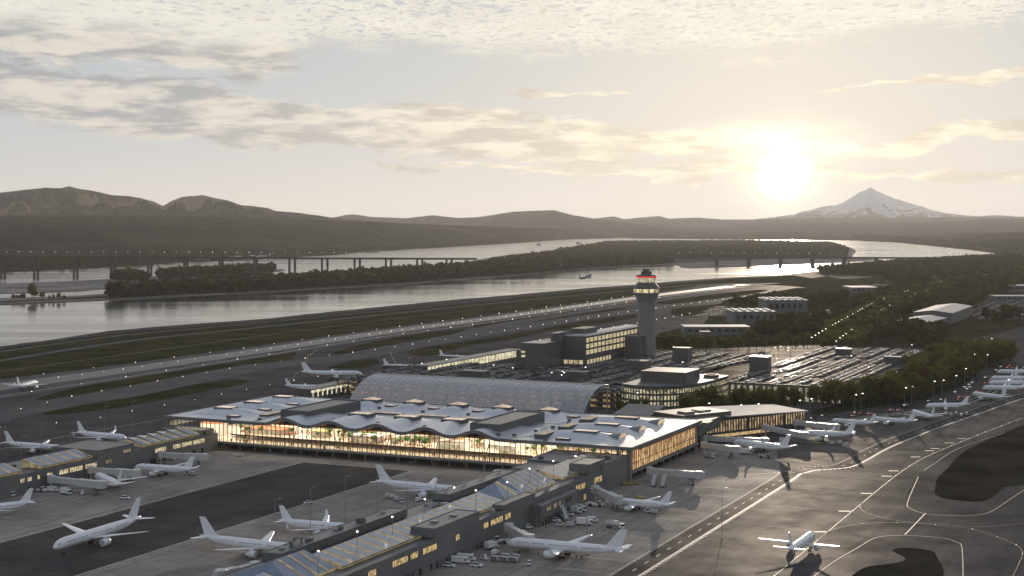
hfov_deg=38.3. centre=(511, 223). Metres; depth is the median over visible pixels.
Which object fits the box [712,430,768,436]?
lower window
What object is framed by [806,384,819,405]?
tree
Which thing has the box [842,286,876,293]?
flat building
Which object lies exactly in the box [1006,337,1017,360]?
tree
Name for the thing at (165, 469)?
airliner
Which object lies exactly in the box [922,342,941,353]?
tree
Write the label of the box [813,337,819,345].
tree
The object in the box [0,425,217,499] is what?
concourse
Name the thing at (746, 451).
box truck
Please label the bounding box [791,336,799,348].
tree
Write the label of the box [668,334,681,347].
tree
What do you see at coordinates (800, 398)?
tree
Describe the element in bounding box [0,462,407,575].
taxi lane
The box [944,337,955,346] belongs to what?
tree
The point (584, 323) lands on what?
airfield lawn
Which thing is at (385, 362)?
airliner
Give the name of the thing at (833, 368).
parked cars
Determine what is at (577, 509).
box truck
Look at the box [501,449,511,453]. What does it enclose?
shop window
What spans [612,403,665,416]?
roof
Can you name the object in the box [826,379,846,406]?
tree
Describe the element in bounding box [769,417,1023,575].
taxiway markings
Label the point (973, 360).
tree
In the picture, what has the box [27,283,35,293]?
tree
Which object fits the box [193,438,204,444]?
window
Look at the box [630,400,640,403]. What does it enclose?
tree
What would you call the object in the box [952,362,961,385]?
tree
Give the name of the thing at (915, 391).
tree
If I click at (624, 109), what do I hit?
sky
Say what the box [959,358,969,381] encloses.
tree
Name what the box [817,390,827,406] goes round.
tree
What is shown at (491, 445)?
shop window
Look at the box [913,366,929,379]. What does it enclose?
tree
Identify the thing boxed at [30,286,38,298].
tree
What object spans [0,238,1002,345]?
river
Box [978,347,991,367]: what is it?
tree
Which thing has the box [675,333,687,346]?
tree
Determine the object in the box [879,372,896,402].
tree
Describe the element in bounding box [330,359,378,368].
airfield lawn
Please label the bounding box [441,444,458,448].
shop window
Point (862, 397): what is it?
tree
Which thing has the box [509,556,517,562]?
baggage cart
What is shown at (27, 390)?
runway
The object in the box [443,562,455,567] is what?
service car
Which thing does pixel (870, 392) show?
tree
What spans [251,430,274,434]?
shop window
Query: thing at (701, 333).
flat building
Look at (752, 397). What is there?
tree
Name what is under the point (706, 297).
airfield lawn
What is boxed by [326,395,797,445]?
forecourt
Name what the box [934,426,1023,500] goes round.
taxiway infield
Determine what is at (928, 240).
valley woods
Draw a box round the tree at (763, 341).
[761,338,767,347]
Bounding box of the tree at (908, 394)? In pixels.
[901,382,913,402]
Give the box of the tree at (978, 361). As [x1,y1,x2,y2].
[970,354,981,375]
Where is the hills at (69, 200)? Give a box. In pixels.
[0,186,389,222]
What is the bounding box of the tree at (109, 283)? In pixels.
[104,280,115,290]
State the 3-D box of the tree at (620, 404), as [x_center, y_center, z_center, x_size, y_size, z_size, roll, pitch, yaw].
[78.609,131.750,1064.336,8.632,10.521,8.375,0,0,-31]
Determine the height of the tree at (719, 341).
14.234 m
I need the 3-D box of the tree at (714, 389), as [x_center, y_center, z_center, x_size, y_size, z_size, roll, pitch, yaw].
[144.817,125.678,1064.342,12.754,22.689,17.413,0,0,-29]
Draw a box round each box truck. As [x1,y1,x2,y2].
[60,487,71,494]
[484,540,498,549]
[570,505,581,513]
[574,503,586,511]
[576,517,591,525]
[703,452,714,458]
[741,448,751,454]
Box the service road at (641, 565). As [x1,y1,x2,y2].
[613,394,1023,575]
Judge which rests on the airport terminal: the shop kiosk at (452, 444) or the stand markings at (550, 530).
the shop kiosk at (452, 444)
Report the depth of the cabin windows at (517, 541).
604.12 m
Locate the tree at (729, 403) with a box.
[723,399,733,405]
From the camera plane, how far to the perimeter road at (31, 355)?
1895.41 m
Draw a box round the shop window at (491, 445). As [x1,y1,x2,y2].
[488,444,498,448]
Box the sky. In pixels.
[0,0,1023,219]
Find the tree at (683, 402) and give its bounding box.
[675,395,690,407]
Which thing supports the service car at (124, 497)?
on the apron at (199, 557)
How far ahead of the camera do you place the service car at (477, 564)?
588.01 m
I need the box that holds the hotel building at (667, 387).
[622,367,728,409]
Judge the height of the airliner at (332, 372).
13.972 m
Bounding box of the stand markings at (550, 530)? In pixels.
[70,458,779,575]
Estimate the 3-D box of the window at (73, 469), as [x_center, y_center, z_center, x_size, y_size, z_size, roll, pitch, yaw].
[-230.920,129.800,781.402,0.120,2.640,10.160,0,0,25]
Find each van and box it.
[47,486,59,491]
[415,496,424,501]
[451,555,469,563]
[457,553,475,560]
[491,549,499,554]
[587,516,597,521]
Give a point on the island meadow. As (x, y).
(681, 260)
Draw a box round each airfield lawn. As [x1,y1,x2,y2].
[0,275,810,378]
[37,352,295,399]
[42,379,248,414]
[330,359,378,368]
[332,329,466,353]
[408,330,546,355]
[474,308,625,327]
[538,314,637,330]
[658,290,767,303]
[671,304,719,315]
[765,275,884,286]
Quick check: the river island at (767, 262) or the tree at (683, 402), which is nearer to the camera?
the tree at (683, 402)
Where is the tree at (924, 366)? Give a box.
[912,363,929,378]
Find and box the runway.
[0,283,753,398]
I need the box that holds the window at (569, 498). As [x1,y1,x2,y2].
[565,495,571,502]
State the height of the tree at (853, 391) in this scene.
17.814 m
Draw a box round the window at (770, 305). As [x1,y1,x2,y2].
[769,304,802,307]
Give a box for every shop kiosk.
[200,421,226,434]
[246,425,294,435]
[312,429,330,437]
[341,429,369,434]
[351,433,383,443]
[396,434,416,440]
[437,438,470,449]
[485,439,516,448]
[498,443,519,453]
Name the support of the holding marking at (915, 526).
on the ground at (988, 554)
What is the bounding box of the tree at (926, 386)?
[918,376,928,399]
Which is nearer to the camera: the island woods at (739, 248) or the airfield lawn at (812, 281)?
the airfield lawn at (812, 281)
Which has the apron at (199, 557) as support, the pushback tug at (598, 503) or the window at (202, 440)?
the pushback tug at (598, 503)
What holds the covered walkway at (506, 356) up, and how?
on the ground at (988, 554)
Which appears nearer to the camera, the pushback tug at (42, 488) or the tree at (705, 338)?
the pushback tug at (42, 488)
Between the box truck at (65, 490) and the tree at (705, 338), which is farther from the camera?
the tree at (705, 338)
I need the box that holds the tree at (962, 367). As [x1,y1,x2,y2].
[945,357,963,380]
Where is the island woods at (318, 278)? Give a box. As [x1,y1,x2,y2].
[103,251,674,298]
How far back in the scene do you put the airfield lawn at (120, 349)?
1843.82 m
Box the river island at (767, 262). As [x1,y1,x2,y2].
[0,241,873,304]
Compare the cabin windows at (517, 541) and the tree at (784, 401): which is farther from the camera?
the tree at (784, 401)
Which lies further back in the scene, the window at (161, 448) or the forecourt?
the forecourt
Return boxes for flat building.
[681,324,749,334]
[699,331,710,337]
[726,308,775,324]
[757,297,807,313]
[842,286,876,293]
[989,295,1023,300]
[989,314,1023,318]
[1004,284,1023,291]
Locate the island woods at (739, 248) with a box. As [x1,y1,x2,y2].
[488,239,849,260]
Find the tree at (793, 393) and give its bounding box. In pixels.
[786,386,804,407]
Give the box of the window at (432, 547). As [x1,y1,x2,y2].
[423,543,436,554]
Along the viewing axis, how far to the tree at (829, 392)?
1084.99 m
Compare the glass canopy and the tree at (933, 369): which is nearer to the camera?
the glass canopy
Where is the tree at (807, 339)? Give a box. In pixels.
[801,331,811,347]
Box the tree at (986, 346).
[979,344,990,365]
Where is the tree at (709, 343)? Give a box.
[705,337,715,351]
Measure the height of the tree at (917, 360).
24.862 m
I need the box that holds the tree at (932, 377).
[928,371,942,395]
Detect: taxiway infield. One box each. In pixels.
[852,548,943,575]
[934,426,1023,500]
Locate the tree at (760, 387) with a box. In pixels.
[756,386,770,394]
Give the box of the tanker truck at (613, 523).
[606,520,624,528]
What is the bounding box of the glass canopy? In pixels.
[350,373,608,413]
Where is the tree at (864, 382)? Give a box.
[859,374,871,403]
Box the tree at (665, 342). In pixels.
[658,335,670,347]
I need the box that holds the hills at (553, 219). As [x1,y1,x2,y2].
[333,210,735,233]
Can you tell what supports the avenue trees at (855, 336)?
on the ground at (988, 554)
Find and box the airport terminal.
[163,395,701,480]
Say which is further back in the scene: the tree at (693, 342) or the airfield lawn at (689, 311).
the airfield lawn at (689, 311)
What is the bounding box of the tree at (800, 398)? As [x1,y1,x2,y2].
[795,391,803,408]
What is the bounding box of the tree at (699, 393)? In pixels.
[687,388,702,397]
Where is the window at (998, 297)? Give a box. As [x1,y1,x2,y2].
[998,297,1023,298]
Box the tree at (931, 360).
[919,352,936,366]
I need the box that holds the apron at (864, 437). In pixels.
[777,367,1023,471]
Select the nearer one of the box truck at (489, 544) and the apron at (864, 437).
the box truck at (489, 544)
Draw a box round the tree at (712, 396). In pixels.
[704,393,719,402]
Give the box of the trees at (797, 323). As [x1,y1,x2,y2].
[728,288,946,354]
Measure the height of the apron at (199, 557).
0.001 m
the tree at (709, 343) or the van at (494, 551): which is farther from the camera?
the tree at (709, 343)
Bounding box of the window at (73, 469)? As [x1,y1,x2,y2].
[70,465,82,472]
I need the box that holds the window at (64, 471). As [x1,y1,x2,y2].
[59,468,68,474]
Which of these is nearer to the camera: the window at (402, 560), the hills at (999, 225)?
the window at (402, 560)
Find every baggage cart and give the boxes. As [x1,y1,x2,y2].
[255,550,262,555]
[490,555,498,561]
[499,556,508,561]
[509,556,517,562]
[566,521,575,526]
[650,509,657,513]
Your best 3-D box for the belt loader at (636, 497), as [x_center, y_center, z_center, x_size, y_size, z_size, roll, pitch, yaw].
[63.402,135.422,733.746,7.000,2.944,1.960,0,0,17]
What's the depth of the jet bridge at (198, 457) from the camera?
833.62 m
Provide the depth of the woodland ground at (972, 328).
1842.77 m
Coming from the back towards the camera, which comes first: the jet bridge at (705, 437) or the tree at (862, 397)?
the tree at (862, 397)
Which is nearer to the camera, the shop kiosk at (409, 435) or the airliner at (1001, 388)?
the shop kiosk at (409, 435)
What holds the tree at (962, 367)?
on the ground at (988, 554)
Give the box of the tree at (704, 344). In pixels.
[700,340,706,348]
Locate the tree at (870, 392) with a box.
[859,381,877,406]
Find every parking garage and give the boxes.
[336,347,769,408]
[728,346,927,403]
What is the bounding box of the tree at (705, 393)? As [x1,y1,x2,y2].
[696,387,711,399]
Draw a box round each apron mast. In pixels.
[132,401,135,434]
[310,486,315,534]
[484,439,488,474]
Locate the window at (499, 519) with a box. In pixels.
[491,515,502,525]
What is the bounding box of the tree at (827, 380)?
[819,377,832,405]
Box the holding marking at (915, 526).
[902,512,928,534]
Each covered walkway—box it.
[297,380,352,397]
[414,348,518,370]
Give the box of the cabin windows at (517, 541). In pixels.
[517,541,600,548]
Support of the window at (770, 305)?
in the flat building at (781, 305)
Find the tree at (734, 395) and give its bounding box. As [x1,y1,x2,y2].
[728,389,744,405]
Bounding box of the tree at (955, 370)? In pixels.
[947,365,959,386]
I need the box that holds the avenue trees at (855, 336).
[820,264,1023,347]
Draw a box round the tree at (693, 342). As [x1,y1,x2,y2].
[688,334,698,352]
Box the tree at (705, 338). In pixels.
[702,333,711,350]
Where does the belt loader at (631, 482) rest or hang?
on the apron at (199, 557)
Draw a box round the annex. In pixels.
[383,342,521,369]
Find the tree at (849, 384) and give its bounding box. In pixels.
[845,379,857,393]
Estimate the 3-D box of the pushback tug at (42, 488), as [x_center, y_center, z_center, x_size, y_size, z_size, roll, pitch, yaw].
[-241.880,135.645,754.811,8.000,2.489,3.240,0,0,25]
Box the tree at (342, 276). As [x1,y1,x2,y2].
[337,269,346,285]
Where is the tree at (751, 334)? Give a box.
[743,329,756,349]
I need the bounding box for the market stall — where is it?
[391,438,401,443]
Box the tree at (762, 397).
[757,389,769,404]
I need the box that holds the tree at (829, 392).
[820,381,841,409]
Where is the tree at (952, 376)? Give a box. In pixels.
[939,366,955,387]
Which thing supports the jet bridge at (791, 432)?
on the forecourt
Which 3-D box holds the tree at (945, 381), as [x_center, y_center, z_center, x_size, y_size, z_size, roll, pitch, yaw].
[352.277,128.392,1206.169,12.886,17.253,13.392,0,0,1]
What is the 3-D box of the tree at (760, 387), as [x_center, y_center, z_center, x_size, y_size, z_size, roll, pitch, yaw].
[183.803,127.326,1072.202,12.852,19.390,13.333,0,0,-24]
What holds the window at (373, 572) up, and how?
in the concourse at (440, 528)
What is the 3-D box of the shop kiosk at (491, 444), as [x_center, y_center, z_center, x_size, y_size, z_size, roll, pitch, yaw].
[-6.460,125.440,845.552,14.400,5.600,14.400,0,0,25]
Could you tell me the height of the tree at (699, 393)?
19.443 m
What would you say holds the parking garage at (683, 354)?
on the ground at (988, 554)
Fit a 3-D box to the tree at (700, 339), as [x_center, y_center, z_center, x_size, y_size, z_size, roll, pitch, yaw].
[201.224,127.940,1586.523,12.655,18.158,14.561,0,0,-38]
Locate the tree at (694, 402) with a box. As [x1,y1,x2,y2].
[689,395,701,407]
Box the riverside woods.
[816,252,1023,274]
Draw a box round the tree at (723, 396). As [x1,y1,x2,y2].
[716,391,728,400]
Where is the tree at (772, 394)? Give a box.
[763,386,781,404]
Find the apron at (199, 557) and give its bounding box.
[0,444,780,575]
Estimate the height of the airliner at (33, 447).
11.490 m
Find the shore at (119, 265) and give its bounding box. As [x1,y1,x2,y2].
[2,238,603,271]
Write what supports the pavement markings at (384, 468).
on the ground at (988, 554)
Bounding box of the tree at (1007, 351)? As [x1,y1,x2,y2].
[994,343,1012,365]
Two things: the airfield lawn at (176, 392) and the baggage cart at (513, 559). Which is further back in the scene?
the airfield lawn at (176, 392)
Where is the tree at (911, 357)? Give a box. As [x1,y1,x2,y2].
[904,352,915,360]
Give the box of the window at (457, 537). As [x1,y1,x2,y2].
[455,533,459,540]
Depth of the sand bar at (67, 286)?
3326.53 m
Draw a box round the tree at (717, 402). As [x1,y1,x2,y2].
[711,399,723,405]
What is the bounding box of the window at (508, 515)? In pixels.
[505,512,510,519]
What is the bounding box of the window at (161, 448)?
[155,446,165,452]
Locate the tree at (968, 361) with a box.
[957,356,974,379]
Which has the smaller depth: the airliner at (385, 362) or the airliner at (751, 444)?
the airliner at (751, 444)
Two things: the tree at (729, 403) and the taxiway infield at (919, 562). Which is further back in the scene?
the tree at (729, 403)
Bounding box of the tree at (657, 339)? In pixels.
[655,334,665,347]
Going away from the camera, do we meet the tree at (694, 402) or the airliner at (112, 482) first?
the airliner at (112, 482)
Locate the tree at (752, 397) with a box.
[743,390,760,404]
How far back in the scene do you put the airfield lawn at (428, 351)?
1675.14 m
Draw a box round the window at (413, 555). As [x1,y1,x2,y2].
[410,551,417,560]
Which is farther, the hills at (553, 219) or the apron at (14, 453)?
the hills at (553, 219)
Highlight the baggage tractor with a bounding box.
[480,554,488,559]
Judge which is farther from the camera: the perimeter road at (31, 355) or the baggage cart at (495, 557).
the perimeter road at (31, 355)
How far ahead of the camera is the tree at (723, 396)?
1053.44 m
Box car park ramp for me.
[699,355,748,373]
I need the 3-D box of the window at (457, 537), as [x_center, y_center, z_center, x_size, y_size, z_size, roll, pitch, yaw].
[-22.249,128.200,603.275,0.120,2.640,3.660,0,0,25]
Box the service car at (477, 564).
[471,562,482,566]
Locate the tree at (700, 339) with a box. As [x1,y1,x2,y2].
[698,334,703,350]
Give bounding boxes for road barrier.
[822,366,1023,423]
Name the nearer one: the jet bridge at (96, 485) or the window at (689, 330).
the jet bridge at (96, 485)
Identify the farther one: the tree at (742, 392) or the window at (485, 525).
the tree at (742, 392)
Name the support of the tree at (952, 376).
on the ground at (988, 554)
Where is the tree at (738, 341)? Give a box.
[733,336,742,349]
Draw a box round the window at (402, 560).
[392,555,407,567]
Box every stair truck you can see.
[560,505,568,520]
[651,473,656,486]
[661,474,666,486]
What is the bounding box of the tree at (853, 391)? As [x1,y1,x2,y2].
[845,385,860,406]
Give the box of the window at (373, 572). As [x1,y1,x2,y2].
[368,568,376,575]
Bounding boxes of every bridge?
[0,256,476,275]
[47,475,106,494]
[87,466,141,483]
[157,451,208,465]
[213,561,259,575]
[504,522,533,550]
[591,485,622,509]
[646,466,704,484]
[666,256,1007,265]
[700,441,740,457]
[701,434,769,449]
[762,424,809,442]
[792,419,839,429]
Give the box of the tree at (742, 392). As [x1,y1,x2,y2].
[728,387,746,402]
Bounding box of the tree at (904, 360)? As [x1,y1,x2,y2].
[899,354,910,363]
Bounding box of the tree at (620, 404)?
[615,399,624,409]
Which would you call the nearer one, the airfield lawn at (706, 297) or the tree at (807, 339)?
the tree at (807, 339)
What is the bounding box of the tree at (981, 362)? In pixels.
[965,351,983,367]
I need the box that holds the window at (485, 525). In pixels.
[483,521,488,528]
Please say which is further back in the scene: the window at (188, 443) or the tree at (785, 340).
the tree at (785, 340)
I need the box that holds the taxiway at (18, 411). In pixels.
[0,285,803,421]
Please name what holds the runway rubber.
on the runway
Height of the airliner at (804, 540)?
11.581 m
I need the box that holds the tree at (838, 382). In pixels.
[833,379,845,407]
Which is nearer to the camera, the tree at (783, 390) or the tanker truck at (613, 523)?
the tanker truck at (613, 523)
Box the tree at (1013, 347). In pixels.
[1005,342,1016,363]
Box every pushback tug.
[36,486,46,491]
[493,535,509,543]
[587,501,604,506]
[758,454,772,458]
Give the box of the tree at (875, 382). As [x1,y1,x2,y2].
[862,378,879,404]
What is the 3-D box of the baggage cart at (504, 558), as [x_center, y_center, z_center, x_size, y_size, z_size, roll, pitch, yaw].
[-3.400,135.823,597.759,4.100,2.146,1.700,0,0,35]
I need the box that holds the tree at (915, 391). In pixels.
[906,382,917,402]
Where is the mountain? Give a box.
[760,187,1014,218]
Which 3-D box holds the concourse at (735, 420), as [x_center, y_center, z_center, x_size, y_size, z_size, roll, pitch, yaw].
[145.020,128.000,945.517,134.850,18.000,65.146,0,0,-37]
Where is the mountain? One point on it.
(869, 202)
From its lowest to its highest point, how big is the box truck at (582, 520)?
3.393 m
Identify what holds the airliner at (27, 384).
on the runway
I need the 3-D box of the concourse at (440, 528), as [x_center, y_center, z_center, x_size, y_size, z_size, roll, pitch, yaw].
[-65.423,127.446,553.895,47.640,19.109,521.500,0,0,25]
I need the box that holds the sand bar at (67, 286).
[0,269,283,293]
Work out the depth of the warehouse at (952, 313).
2073.49 m
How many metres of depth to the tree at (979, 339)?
1494.32 m
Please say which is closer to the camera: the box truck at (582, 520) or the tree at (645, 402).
the box truck at (582, 520)
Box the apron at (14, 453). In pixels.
[0,420,233,462]
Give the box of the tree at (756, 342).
[752,337,760,350]
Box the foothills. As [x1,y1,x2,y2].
[0,215,1023,268]
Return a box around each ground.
[0,252,1023,575]
[653,238,1023,275]
[656,282,1023,415]
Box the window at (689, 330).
[688,329,742,331]
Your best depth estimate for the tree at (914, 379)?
1135.43 m
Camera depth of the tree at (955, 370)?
1235.06 m
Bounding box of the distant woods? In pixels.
[883,259,1023,323]
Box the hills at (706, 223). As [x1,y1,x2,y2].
[595,216,1023,230]
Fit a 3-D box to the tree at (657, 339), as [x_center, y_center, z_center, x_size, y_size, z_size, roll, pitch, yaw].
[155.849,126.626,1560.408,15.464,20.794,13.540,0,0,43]
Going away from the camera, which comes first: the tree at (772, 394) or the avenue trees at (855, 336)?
the tree at (772, 394)
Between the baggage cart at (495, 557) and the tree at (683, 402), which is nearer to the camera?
the baggage cart at (495, 557)
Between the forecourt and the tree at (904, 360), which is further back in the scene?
the tree at (904, 360)
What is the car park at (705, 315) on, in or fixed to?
on the ground at (988, 554)
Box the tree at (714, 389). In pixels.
[706,382,720,395]
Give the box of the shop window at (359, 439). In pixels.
[355,438,372,442]
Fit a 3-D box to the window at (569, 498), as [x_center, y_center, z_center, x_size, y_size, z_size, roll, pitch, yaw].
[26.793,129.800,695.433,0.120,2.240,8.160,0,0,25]
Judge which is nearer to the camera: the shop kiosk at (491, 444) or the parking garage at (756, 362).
the shop kiosk at (491, 444)
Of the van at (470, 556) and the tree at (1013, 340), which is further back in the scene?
the tree at (1013, 340)
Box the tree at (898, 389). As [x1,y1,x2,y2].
[891,381,907,405]
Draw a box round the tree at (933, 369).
[927,367,944,380]
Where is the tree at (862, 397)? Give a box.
[856,391,865,406]
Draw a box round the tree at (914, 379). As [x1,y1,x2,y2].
[905,372,924,400]
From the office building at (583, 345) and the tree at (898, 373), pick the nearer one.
the tree at (898, 373)
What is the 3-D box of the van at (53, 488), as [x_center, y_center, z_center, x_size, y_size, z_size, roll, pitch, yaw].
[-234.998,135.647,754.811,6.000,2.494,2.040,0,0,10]
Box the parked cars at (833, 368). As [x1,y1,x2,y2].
[343,283,1023,383]
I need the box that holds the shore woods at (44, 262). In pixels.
[2,239,512,269]
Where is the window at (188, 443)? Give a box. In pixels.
[181,441,191,447]
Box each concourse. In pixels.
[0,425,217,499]
[221,449,627,575]
[653,404,807,440]
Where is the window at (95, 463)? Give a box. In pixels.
[85,462,96,468]
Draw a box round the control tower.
[625,266,659,357]
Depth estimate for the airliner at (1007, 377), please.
1272.72 m
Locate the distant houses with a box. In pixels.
[117,253,270,262]
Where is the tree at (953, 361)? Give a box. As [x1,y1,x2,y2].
[947,355,960,384]
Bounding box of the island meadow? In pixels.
[0,254,847,301]
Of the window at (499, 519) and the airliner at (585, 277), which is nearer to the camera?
the window at (499, 519)
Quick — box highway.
[806,345,1023,421]
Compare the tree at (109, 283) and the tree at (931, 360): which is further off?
the tree at (109, 283)
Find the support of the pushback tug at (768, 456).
on the apron at (199, 557)
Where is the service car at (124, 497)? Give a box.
[120,495,130,498]
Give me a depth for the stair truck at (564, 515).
681.40 m
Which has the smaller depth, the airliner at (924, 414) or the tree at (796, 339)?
the airliner at (924, 414)
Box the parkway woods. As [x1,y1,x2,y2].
[827,265,1023,348]
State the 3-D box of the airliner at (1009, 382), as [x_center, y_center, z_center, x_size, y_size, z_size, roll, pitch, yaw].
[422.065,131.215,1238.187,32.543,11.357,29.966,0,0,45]
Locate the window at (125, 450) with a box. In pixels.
[123,448,130,452]
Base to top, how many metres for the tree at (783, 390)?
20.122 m
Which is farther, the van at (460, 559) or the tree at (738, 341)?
the tree at (738, 341)
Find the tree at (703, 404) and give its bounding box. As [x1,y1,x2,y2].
[698,397,710,406]
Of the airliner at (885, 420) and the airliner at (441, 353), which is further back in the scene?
the airliner at (441, 353)
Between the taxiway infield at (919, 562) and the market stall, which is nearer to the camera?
the taxiway infield at (919, 562)
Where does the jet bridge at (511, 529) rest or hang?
on the apron at (199, 557)
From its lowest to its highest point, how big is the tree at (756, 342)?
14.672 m
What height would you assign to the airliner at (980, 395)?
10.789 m
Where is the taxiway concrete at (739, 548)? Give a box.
[641,399,1023,575]
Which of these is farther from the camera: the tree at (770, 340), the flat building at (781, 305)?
the flat building at (781, 305)
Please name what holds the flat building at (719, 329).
on the ground at (988, 554)
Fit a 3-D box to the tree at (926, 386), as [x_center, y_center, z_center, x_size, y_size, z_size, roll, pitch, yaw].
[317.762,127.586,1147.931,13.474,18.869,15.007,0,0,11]
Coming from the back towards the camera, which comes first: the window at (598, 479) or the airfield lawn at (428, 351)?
the airfield lawn at (428, 351)
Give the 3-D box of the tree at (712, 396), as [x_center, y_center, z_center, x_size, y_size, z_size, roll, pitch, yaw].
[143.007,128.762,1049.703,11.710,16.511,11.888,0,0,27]
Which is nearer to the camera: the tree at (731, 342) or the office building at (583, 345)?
the office building at (583, 345)
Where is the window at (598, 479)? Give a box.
[594,475,601,483]
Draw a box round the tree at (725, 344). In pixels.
[722,339,728,347]
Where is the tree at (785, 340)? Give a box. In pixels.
[780,330,789,348]
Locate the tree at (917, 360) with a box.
[915,356,928,368]
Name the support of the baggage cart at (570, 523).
on the apron at (199, 557)
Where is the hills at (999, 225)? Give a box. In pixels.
[736,218,1023,235]
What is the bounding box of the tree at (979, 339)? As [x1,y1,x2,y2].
[975,337,987,342]
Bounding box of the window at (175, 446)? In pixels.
[173,443,180,448]
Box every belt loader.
[628,479,639,484]
[632,493,646,498]
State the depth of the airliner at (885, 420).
1001.50 m
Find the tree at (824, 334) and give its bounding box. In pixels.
[818,329,832,340]
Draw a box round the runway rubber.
[0,286,734,389]
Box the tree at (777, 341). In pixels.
[773,336,782,349]
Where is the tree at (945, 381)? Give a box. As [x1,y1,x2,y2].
[939,370,949,390]
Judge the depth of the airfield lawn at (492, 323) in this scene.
2182.11 m
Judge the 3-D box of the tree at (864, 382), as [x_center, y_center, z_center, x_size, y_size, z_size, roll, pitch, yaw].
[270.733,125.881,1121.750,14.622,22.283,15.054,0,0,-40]
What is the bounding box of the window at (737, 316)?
[736,315,772,318]
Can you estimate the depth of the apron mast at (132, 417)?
955.99 m
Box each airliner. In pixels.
[0,488,35,510]
[3,431,57,452]
[9,377,43,388]
[53,497,154,554]
[72,421,125,440]
[76,470,146,486]
[134,456,198,476]
[192,516,285,557]
[275,505,342,533]
[284,378,312,387]
[301,362,361,378]
[373,464,452,497]
[383,359,411,366]
[437,350,463,356]
[507,529,630,558]
[579,274,592,279]
[605,491,675,510]
[733,434,795,452]
[757,531,840,551]
[797,423,855,440]
[831,414,878,426]
[875,412,917,424]
[903,407,947,419]
[925,396,968,409]
[972,389,1008,399]
[982,381,1023,392]
[988,376,1023,384]
[991,372,1023,379]
[997,366,1023,375]
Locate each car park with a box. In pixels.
[695,306,733,316]
[972,300,1023,319]
[973,326,1023,342]
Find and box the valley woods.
[615,233,1023,250]
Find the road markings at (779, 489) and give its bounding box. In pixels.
[610,393,1023,574]
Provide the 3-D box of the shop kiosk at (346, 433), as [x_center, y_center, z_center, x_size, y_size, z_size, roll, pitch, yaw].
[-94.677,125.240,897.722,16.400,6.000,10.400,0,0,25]
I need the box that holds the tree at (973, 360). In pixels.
[958,352,977,378]
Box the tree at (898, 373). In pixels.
[885,369,901,378]
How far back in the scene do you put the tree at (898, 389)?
1109.20 m
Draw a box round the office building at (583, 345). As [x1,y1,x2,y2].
[516,325,637,367]
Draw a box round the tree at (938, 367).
[936,363,948,389]
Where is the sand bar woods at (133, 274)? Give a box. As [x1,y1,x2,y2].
[109,261,276,281]
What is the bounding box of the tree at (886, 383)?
[877,375,894,404]
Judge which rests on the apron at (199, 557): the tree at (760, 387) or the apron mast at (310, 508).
the apron mast at (310, 508)
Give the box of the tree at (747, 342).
[742,336,752,350]
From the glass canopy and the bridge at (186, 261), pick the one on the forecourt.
the glass canopy
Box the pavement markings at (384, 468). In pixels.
[0,284,1022,575]
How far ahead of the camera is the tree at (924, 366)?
1206.41 m
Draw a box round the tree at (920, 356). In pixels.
[912,353,922,361]
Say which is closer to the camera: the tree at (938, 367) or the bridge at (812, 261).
the tree at (938, 367)
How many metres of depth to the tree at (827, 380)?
1112.35 m
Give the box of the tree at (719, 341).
[716,338,722,349]
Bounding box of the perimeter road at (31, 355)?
[0,284,702,371]
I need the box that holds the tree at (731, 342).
[727,338,736,350]
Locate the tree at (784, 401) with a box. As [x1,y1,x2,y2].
[780,394,790,406]
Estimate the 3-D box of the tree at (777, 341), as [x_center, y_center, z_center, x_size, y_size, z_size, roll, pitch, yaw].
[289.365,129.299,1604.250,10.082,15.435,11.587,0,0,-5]
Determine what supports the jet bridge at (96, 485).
on the apron at (199, 557)
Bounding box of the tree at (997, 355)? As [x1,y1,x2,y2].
[989,346,1005,367]
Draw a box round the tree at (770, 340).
[767,337,773,345]
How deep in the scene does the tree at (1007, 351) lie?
1414.88 m
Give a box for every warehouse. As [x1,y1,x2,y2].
[897,315,946,322]
[913,303,971,323]
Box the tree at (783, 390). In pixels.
[775,384,787,403]
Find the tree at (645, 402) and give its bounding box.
[642,397,649,404]

